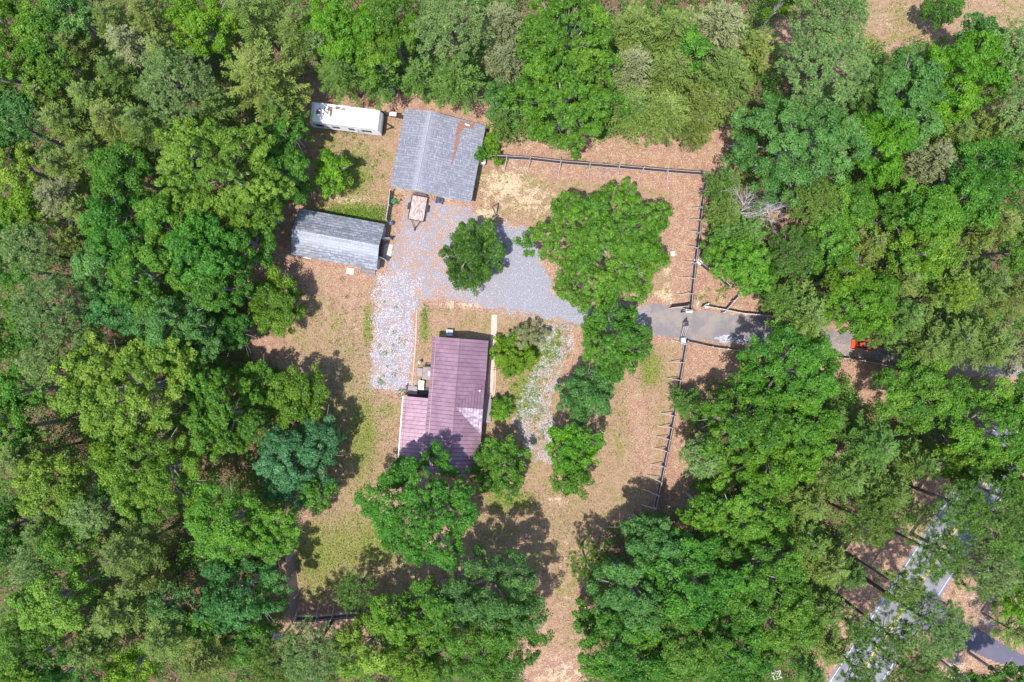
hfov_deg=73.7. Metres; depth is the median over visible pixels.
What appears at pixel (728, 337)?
white gravel
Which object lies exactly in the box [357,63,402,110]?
pine tree
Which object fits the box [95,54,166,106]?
pine tree
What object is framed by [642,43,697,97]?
pine tree
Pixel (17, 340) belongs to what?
broadleaf tree
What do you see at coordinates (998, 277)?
pine tree
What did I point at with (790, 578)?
broadleaf tree
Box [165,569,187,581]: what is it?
fallen trunk
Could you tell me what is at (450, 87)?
pine tree
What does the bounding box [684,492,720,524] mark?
broadleaf tree
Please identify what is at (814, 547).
pine tree
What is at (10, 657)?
broadleaf tree
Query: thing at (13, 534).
broadleaf tree
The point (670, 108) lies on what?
pine tree
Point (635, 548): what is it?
broadleaf tree
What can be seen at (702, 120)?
pine tree
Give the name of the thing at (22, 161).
broadleaf tree
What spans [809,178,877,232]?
broadleaf tree
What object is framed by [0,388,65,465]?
broadleaf tree
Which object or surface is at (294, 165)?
broadleaf tree
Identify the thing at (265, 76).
pine tree
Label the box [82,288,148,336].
broadleaf tree
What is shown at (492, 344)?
path
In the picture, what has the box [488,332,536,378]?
shrub
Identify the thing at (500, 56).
pine tree
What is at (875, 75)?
pine tree
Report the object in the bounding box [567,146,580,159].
shrub
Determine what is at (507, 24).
pine tree
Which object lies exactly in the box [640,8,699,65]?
pine tree
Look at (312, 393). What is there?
broadleaf tree
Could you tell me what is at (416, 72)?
pine tree
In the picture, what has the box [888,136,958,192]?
pine tree
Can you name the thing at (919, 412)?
broadleaf tree
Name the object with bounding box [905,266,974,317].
pine tree
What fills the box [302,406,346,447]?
broadleaf tree
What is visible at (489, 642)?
broadleaf tree
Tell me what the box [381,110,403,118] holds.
fence
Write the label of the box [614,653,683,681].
broadleaf tree
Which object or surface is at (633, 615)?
broadleaf tree
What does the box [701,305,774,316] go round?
fence
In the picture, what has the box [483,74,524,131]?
broadleaf tree
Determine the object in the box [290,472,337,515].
broadleaf tree
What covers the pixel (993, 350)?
pine tree
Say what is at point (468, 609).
broadleaf tree
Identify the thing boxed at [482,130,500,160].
shrub
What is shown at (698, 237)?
fence
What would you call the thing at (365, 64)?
broadleaf tree
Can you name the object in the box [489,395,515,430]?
shrub
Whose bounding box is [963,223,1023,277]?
broadleaf tree
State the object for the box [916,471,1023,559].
pine tree
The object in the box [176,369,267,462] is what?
broadleaf tree
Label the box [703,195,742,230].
pine tree
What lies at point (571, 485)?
broadleaf tree
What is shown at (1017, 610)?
broadleaf tree
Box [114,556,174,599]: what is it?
pine tree
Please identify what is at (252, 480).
undergrowth
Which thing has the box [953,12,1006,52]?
broadleaf tree
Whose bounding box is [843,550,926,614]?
pine tree
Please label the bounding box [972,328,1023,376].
pine tree
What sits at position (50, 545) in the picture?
broadleaf tree
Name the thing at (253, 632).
broadleaf tree
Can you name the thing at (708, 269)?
fence
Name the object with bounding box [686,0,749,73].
pine tree
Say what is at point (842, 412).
pine tree
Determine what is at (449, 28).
pine tree
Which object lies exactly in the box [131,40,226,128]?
pine tree
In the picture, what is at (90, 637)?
pine tree
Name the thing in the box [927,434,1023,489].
broadleaf tree
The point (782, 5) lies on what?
broadleaf tree
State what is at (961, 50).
broadleaf tree
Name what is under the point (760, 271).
broadleaf tree
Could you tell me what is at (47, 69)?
broadleaf tree
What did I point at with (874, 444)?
pine tree
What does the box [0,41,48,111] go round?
broadleaf tree
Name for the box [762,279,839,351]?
pine tree
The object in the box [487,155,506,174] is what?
shrub
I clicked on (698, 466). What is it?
pine tree
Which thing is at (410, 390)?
porch entry
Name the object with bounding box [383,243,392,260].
concrete pad
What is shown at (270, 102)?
pine tree
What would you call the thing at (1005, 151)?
broadleaf tree
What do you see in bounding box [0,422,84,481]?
pine tree
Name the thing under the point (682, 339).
gate post
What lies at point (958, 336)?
pine tree
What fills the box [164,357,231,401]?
broadleaf tree
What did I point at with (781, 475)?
broadleaf tree
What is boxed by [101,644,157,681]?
broadleaf tree
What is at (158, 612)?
broadleaf tree
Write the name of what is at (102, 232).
broadleaf tree
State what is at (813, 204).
pine tree
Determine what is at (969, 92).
broadleaf tree
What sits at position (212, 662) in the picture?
pine tree
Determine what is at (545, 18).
broadleaf tree
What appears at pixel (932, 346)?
pine tree
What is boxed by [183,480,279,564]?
broadleaf tree
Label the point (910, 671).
pine tree
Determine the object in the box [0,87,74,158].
broadleaf tree
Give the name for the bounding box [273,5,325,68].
pine tree
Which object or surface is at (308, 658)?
pine tree
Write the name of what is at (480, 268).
broadleaf tree
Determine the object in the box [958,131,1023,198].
broadleaf tree
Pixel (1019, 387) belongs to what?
broadleaf tree
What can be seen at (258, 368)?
broadleaf tree
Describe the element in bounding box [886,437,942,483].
pine tree
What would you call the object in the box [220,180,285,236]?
broadleaf tree
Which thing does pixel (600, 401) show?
broadleaf tree
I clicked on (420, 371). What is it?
deck
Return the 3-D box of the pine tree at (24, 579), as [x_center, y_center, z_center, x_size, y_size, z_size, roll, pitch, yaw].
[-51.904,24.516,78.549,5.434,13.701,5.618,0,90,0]
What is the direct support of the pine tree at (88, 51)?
on the ground at (470, 330)
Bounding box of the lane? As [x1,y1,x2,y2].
[642,303,1023,377]
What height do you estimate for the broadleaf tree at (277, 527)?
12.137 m
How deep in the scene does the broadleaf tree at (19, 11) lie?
72.60 m
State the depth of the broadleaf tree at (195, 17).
74.85 m
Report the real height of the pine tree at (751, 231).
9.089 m
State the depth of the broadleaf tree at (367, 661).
75.76 m
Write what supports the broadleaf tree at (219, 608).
on the ground at (470, 330)
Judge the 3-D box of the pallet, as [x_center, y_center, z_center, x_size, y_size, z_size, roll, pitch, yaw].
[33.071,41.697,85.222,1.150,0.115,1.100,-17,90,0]
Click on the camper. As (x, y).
(349, 119)
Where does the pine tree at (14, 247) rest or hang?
on the ground at (470, 330)
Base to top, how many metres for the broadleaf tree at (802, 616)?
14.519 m
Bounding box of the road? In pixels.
[828,395,1023,681]
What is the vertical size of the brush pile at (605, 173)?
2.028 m
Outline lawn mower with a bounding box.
[432,196,443,203]
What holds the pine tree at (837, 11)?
on the ground at (470, 330)
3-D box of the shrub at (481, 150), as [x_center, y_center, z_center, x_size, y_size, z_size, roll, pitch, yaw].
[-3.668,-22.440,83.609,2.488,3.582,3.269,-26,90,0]
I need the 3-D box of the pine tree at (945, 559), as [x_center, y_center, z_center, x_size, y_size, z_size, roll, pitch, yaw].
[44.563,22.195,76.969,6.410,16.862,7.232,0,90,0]
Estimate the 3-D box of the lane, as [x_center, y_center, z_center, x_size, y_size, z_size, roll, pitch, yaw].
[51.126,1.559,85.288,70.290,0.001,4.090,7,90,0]
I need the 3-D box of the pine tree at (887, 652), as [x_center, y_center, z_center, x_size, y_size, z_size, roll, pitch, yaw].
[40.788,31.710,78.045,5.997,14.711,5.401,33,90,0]
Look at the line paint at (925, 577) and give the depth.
85.28 m
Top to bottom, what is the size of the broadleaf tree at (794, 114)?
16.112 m
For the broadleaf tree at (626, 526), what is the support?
on the ground at (470, 330)
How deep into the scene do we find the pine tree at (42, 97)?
74.20 m
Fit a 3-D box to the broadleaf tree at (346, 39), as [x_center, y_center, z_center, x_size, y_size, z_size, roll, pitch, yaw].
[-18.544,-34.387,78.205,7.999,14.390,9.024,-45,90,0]
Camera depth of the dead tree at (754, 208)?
79.14 m
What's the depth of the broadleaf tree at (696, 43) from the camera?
73.98 m
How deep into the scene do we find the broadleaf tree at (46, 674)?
75.37 m
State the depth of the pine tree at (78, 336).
74.25 m
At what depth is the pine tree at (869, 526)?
74.41 m
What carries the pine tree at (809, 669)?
on the ground at (470, 330)
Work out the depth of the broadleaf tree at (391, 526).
74.56 m
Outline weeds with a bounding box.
[297,126,973,627]
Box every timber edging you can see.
[411,310,417,385]
[492,367,495,399]
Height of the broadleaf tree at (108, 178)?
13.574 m
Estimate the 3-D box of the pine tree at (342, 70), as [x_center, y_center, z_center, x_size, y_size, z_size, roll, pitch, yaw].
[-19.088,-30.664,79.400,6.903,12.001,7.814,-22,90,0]
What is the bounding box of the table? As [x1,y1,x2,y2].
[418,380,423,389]
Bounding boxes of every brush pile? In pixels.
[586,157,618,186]
[967,603,1001,643]
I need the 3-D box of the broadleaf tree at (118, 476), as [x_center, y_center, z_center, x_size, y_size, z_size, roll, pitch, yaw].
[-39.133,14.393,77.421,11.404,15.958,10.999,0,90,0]
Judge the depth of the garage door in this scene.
84.15 m
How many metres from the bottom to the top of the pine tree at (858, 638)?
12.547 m
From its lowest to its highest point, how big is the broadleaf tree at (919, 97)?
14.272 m
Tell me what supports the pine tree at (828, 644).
on the ground at (470, 330)
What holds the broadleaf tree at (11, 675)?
on the ground at (470, 330)
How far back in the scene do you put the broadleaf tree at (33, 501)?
72.88 m
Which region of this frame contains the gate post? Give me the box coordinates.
[679,321,688,343]
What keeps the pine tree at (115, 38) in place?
on the ground at (470, 330)
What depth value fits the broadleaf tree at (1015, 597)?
77.48 m
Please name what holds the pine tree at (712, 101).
on the ground at (470, 330)
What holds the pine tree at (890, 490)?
on the ground at (470, 330)
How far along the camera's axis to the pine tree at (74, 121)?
74.73 m
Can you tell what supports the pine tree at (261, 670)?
on the ground at (470, 330)
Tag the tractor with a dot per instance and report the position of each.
(865, 345)
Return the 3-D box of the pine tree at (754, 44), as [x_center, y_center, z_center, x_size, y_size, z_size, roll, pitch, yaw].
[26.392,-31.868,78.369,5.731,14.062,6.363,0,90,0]
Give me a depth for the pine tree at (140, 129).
74.06 m
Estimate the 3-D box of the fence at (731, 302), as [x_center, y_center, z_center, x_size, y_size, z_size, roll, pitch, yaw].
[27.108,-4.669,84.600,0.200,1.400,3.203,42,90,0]
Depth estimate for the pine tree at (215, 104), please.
75.84 m
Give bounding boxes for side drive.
[915,589,1023,670]
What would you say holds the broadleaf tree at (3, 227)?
on the ground at (470, 330)
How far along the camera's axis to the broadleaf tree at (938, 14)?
80.53 m
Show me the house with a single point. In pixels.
(448, 412)
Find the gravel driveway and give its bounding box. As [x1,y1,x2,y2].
[369,197,643,389]
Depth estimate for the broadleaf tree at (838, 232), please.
74.59 m
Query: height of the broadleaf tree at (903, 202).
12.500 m
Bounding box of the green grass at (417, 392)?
[271,0,1023,648]
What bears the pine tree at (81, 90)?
on the ground at (470, 330)
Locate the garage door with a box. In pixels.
[408,188,430,195]
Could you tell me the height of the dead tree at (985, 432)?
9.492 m
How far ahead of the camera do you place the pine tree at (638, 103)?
76.40 m
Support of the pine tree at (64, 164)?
on the ground at (470, 330)
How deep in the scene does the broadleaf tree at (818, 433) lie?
75.50 m
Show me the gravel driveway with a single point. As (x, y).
(434, 212)
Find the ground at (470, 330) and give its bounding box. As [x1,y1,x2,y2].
[0,0,1023,681]
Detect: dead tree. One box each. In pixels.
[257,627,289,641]
[719,180,792,241]
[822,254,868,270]
[941,410,1007,453]
[942,651,966,666]
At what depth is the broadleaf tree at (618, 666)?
72.47 m
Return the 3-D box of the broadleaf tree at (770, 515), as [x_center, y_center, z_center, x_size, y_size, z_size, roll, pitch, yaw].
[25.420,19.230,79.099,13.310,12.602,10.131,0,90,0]
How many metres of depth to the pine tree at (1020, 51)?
72.12 m
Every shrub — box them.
[473,144,486,167]
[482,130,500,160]
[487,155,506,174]
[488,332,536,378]
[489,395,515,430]
[505,321,550,349]
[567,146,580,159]
[929,632,972,653]
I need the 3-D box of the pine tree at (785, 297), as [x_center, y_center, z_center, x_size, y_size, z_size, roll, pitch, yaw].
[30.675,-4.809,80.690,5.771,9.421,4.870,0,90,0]
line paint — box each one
[830,427,1004,681]
[865,432,1017,666]
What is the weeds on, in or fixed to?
on the ground at (470, 330)
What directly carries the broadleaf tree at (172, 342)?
on the ground at (470, 330)
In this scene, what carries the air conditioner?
on the ground at (470, 330)
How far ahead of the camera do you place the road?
85.29 m
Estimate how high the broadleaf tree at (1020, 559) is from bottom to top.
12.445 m
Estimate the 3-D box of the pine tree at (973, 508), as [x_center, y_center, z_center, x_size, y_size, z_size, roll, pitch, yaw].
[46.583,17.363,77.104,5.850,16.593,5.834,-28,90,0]
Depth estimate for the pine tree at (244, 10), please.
76.03 m
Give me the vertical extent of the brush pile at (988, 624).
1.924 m
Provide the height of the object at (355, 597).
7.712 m
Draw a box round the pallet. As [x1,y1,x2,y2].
[772,670,782,679]
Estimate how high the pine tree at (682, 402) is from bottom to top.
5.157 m
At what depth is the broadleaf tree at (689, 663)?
71.82 m
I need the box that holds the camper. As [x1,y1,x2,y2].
[310,102,392,135]
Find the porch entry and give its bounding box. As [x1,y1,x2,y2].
[405,385,428,396]
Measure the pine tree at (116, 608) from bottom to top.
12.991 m
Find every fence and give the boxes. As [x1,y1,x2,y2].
[285,548,299,620]
[293,603,370,621]
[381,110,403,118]
[386,189,392,221]
[483,153,707,185]
[641,339,687,509]
[678,172,708,311]
[686,341,743,350]
[698,260,731,286]
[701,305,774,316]
[720,294,740,312]
[844,358,898,368]
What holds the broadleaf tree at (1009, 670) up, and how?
on the ground at (470, 330)
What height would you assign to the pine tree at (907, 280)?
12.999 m
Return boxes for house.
[398,337,488,474]
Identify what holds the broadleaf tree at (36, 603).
on the ground at (470, 330)
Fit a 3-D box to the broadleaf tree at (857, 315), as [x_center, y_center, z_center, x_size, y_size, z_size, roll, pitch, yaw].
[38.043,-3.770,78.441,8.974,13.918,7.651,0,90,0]
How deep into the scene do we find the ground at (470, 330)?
85.30 m
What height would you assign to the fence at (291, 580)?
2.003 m
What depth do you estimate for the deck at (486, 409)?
84.75 m
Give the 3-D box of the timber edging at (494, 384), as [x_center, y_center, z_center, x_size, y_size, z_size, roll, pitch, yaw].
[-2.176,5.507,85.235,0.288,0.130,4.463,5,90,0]
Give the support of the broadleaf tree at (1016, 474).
on the ground at (470, 330)
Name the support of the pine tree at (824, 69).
on the ground at (470, 330)
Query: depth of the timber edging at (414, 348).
85.17 m
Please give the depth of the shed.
82.43 m
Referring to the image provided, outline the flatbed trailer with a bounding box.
[407,192,428,230]
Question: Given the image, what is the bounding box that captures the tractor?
[851,339,875,349]
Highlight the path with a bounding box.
[487,315,496,394]
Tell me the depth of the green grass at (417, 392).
85.26 m
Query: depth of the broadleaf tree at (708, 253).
79.86 m
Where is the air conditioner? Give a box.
[446,329,453,335]
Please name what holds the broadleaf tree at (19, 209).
on the ground at (470, 330)
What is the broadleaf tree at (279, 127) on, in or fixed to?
on the ground at (470, 330)
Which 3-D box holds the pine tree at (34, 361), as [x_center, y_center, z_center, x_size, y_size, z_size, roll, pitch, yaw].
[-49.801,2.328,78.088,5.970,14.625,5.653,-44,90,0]
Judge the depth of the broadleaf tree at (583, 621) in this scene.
78.17 m
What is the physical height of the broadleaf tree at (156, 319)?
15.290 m
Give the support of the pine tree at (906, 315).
on the ground at (470, 330)
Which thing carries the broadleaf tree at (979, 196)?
on the ground at (470, 330)
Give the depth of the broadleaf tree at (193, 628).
77.13 m
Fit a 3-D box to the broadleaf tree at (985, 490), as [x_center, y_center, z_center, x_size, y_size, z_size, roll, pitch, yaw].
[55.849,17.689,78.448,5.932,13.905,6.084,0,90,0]
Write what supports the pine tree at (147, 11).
on the ground at (470, 330)
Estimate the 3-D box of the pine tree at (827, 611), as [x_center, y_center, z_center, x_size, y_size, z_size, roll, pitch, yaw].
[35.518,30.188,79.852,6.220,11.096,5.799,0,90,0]
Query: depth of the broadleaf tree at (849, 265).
73.87 m
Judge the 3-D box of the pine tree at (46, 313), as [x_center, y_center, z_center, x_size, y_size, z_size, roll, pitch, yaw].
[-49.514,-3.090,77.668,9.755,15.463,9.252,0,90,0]
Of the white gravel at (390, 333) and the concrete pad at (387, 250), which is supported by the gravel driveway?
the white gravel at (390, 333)
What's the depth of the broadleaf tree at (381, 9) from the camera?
73.01 m
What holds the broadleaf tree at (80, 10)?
on the ground at (470, 330)
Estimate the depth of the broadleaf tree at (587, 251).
76.23 m
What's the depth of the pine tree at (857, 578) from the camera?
77.14 m
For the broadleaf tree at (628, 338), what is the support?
on the ground at (470, 330)
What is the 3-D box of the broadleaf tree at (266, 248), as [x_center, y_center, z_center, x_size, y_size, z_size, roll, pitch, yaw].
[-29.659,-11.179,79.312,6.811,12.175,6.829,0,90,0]
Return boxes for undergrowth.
[0,0,1023,681]
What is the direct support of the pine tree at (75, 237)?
on the ground at (470, 330)
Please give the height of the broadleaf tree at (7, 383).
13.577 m
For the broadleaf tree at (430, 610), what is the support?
on the ground at (470, 330)
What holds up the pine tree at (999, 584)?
on the ground at (470, 330)
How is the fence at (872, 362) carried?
on the ground at (470, 330)
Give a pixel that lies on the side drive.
(984, 645)
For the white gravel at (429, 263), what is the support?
on the gravel driveway
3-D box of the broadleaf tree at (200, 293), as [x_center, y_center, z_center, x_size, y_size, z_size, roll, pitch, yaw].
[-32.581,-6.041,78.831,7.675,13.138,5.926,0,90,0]
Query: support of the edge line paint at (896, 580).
on the road
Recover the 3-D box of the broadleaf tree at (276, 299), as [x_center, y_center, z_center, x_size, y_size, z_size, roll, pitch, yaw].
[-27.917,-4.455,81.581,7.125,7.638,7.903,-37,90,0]
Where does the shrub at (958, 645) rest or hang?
on the ground at (470, 330)
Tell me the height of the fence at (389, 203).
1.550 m
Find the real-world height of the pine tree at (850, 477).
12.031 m
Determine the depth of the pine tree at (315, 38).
74.04 m
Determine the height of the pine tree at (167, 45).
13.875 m
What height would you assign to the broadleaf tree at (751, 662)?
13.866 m
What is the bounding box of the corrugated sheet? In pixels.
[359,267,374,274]
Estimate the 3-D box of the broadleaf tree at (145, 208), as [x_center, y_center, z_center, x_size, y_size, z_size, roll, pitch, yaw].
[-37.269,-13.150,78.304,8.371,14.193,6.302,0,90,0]
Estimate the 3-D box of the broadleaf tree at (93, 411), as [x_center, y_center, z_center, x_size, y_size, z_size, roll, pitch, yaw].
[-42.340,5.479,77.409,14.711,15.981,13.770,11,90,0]
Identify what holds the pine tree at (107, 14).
on the ground at (470, 330)
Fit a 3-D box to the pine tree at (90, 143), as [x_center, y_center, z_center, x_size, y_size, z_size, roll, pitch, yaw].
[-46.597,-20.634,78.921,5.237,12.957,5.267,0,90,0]
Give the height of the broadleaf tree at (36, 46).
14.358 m
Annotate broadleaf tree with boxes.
[0,0,79,70]
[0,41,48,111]
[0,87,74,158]
[0,138,75,192]
[0,182,75,237]
[0,204,60,257]
[0,244,70,294]
[0,293,78,361]
[0,363,63,416]
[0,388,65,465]
[0,494,60,565]
[0,605,81,670]
[0,634,70,681]
[4,559,106,636]
[9,0,102,73]
[10,451,115,520]
[20,55,87,102]
[26,636,115,681]
[34,516,121,571]
[40,0,131,59]
[45,329,198,458]
[69,240,141,298]
[77,195,169,266]
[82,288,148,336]
[83,139,164,203]
[86,433,168,469]
[93,428,206,524]
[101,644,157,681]
[103,239,192,316]
[128,329,197,371]
[129,290,215,348]
[131,191,207,247]
[144,578,202,630]
[152,114,298,222]
[162,0,240,64]
[162,209,246,286]
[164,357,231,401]
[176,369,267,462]
[183,313,226,363]
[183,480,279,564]
[183,610,226,646]
[184,262,255,312]
[191,551,293,635]
[210,307,253,355]
[215,212,278,272]
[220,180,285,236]
[223,620,277,669]
[233,359,284,401]
[238,500,301,566]
[240,264,307,337]
[251,421,341,508]
[253,137,317,205]
[258,361,330,432]
[262,105,313,153]
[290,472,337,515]
[297,0,379,62]
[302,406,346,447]
[312,148,353,199]
[325,609,412,681]
[351,0,419,67]
[353,33,403,95]
[354,439,479,570]
[366,590,422,650]
[382,631,466,681]
[403,573,463,651]
[422,600,554,681]
[432,540,553,636]
[437,216,505,295]
[465,433,531,504]
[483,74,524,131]
[495,48,630,151]
[512,177,674,314]
[514,0,614,86]
[543,422,606,474]
[548,458,594,499]
[554,363,615,428]
[570,295,653,384]
[571,597,597,636]
[576,609,673,681]
[585,539,683,634]
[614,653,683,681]
[618,512,671,558]
[624,515,695,580]
[636,604,734,681]
[637,527,756,632]
[668,22,713,81]
[675,464,794,556]
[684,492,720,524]
[690,362,799,471]
[690,614,778,681]
[697,235,724,265]
[704,527,809,627]
[708,236,785,299]
[720,90,871,219]
[728,585,826,666]
[730,439,825,500]
[733,320,843,414]
[757,0,801,33]
[763,392,840,456]
[800,208,862,274]
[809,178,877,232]
[809,254,874,307]
[821,272,899,340]
[845,100,918,193]
[855,191,920,243]
[871,43,948,151]
[871,348,977,435]
[876,177,979,247]
[876,222,968,287]
[902,29,1023,121]
[917,0,965,29]
[920,80,986,133]
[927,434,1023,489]
[928,169,1009,230]
[930,136,1018,199]
[935,374,1023,472]
[938,658,990,681]
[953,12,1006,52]
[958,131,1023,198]
[960,523,1023,575]
[962,564,1023,606]
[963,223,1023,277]
[964,567,1023,625]
[966,650,1023,681]
[967,478,1023,528]
[975,371,1023,427]
[986,452,1023,505]
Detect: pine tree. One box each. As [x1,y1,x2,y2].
[0,219,95,283]
[0,271,116,353]
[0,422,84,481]
[7,535,99,588]
[13,332,112,390]
[20,500,98,547]
[26,79,90,128]
[31,175,105,224]
[36,147,92,193]
[37,97,119,155]
[51,223,89,258]
[54,30,118,87]
[59,484,114,538]
[60,193,129,233]
[65,75,134,134]
[65,131,126,180]
[66,620,131,670]
[71,324,127,363]
[87,0,158,58]
[88,580,153,638]
[89,97,163,158]
[93,515,176,579]
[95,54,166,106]
[104,24,177,82]
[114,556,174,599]
[118,103,190,161]
[127,0,198,61]
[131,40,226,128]
[137,602,211,663]
[145,32,207,87]
[175,628,239,681]
[196,89,246,133]
[219,37,313,129]
[226,0,282,51]
[246,628,304,681]
[258,86,315,133]
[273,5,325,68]
[277,613,347,681]
[300,9,341,55]
[314,48,377,107]
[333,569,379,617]
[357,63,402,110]
[401,56,442,104]
[409,0,494,66]
[427,52,491,114]
[479,0,529,59]
[482,39,527,86]
[484,103,520,142]
[512,98,553,143]
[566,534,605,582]
[601,83,658,143]
[603,44,661,96]
[608,0,656,61]
[635,85,691,147]
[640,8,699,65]
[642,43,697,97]
[669,385,703,420]
[673,106,715,152]
[677,432,722,479]
[680,81,731,138]
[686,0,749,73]
[687,43,753,122]
[693,459,734,499]
[701,166,742,204]
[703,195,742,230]
[705,221,734,246]
[726,28,774,89]
[727,211,768,258]
[756,278,805,318]
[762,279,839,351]
[766,225,826,280]
[773,16,878,121]
[776,0,876,71]
[778,176,843,225]
[780,482,831,526]
[782,517,832,561]
[783,644,826,681]
[795,531,850,588]
[795,579,847,628]
[797,614,849,667]
[805,451,874,502]
[806,398,850,435]
[817,596,882,652]
[825,494,897,548]
[831,645,882,681]
[832,409,900,478]
[833,224,889,272]
[833,553,867,590]
[836,593,919,664]
[838,64,891,113]
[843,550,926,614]
[846,460,915,518]
[850,624,944,681]
[862,316,900,347]
[863,293,927,349]
[863,576,974,662]
[866,518,970,585]
[871,257,926,302]
[881,317,950,371]
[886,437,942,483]
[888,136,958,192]
[903,117,976,158]
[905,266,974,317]
[906,269,983,315]
[906,479,991,532]
[911,532,1023,602]
[912,311,981,371]
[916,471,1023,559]
[929,257,1014,312]
[948,318,1020,374]
[954,103,1016,159]
[957,199,1023,261]
[958,17,1023,87]
[972,269,1023,320]
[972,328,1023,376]
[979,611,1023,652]
[982,78,1023,135]
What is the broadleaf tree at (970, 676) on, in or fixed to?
on the ground at (470, 330)
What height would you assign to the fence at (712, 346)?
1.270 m
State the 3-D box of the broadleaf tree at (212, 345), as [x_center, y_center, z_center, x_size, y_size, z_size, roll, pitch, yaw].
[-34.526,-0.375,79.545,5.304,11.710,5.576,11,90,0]
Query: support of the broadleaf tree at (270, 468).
on the ground at (470, 330)
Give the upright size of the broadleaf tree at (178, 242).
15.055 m
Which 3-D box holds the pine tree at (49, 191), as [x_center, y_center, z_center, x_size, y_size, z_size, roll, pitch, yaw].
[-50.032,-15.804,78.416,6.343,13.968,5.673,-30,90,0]
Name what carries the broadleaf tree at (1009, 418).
on the ground at (470, 330)
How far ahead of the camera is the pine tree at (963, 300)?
72.99 m
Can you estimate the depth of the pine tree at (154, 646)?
75.13 m
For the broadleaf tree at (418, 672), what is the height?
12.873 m
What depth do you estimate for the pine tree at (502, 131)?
79.52 m
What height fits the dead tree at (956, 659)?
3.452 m
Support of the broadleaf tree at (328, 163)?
on the ground at (470, 330)
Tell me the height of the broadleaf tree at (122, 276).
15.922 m
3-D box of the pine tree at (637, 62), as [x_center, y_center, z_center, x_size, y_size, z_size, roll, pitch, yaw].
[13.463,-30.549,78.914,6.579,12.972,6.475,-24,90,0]
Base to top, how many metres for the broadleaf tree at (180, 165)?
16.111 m
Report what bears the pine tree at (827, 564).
on the ground at (470, 330)
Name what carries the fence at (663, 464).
on the ground at (470, 330)
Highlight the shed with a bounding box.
[291,208,391,269]
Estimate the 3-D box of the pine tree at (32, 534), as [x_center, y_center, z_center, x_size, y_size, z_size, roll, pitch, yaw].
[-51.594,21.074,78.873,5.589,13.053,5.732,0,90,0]
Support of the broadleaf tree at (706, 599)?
on the ground at (470, 330)
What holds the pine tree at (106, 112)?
on the ground at (470, 330)
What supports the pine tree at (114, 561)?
on the ground at (470, 330)
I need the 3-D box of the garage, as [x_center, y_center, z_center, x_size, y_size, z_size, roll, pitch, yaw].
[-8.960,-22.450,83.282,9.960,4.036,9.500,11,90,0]
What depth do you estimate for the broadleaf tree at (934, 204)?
72.21 m
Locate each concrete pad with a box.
[346,268,353,274]
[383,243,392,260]
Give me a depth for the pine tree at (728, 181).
77.89 m
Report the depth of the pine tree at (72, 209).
74.33 m
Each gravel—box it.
[365,270,421,393]
[381,196,499,308]
[512,321,574,463]
[715,333,747,343]
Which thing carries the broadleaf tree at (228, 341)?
on the ground at (470, 330)
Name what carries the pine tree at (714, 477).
on the ground at (470, 330)
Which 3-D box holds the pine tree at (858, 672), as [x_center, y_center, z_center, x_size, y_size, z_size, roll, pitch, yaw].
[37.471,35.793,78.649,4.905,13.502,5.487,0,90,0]
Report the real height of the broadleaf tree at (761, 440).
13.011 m
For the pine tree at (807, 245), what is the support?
on the ground at (470, 330)
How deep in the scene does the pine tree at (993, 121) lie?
75.12 m
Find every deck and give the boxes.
[417,366,430,379]
[482,393,491,422]
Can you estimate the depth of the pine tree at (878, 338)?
78.74 m
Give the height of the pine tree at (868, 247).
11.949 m
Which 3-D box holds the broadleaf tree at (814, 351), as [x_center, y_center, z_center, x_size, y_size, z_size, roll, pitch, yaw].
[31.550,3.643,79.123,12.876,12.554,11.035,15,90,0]
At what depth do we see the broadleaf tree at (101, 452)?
72.81 m
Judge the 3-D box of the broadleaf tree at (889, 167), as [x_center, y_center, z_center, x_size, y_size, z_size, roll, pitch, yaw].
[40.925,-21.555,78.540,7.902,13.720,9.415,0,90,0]
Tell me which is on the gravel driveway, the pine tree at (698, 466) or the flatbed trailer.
the flatbed trailer
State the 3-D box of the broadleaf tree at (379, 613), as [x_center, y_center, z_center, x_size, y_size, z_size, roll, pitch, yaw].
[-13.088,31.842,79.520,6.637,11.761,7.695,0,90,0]
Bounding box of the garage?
[390,109,485,202]
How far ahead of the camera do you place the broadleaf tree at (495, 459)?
80.24 m
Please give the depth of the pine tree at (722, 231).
78.88 m
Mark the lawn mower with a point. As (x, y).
(440, 200)
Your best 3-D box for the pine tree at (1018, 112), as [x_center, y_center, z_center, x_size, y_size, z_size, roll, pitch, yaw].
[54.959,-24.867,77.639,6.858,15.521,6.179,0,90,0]
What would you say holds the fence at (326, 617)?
on the ground at (470, 330)
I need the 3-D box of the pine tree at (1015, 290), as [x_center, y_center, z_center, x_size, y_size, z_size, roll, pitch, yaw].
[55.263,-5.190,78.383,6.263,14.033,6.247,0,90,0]
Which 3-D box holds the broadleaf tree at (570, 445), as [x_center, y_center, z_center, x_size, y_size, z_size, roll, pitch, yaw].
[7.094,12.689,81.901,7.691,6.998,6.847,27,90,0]
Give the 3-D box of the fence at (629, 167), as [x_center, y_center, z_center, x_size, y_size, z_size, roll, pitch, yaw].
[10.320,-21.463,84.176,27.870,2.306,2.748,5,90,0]
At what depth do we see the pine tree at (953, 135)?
74.76 m

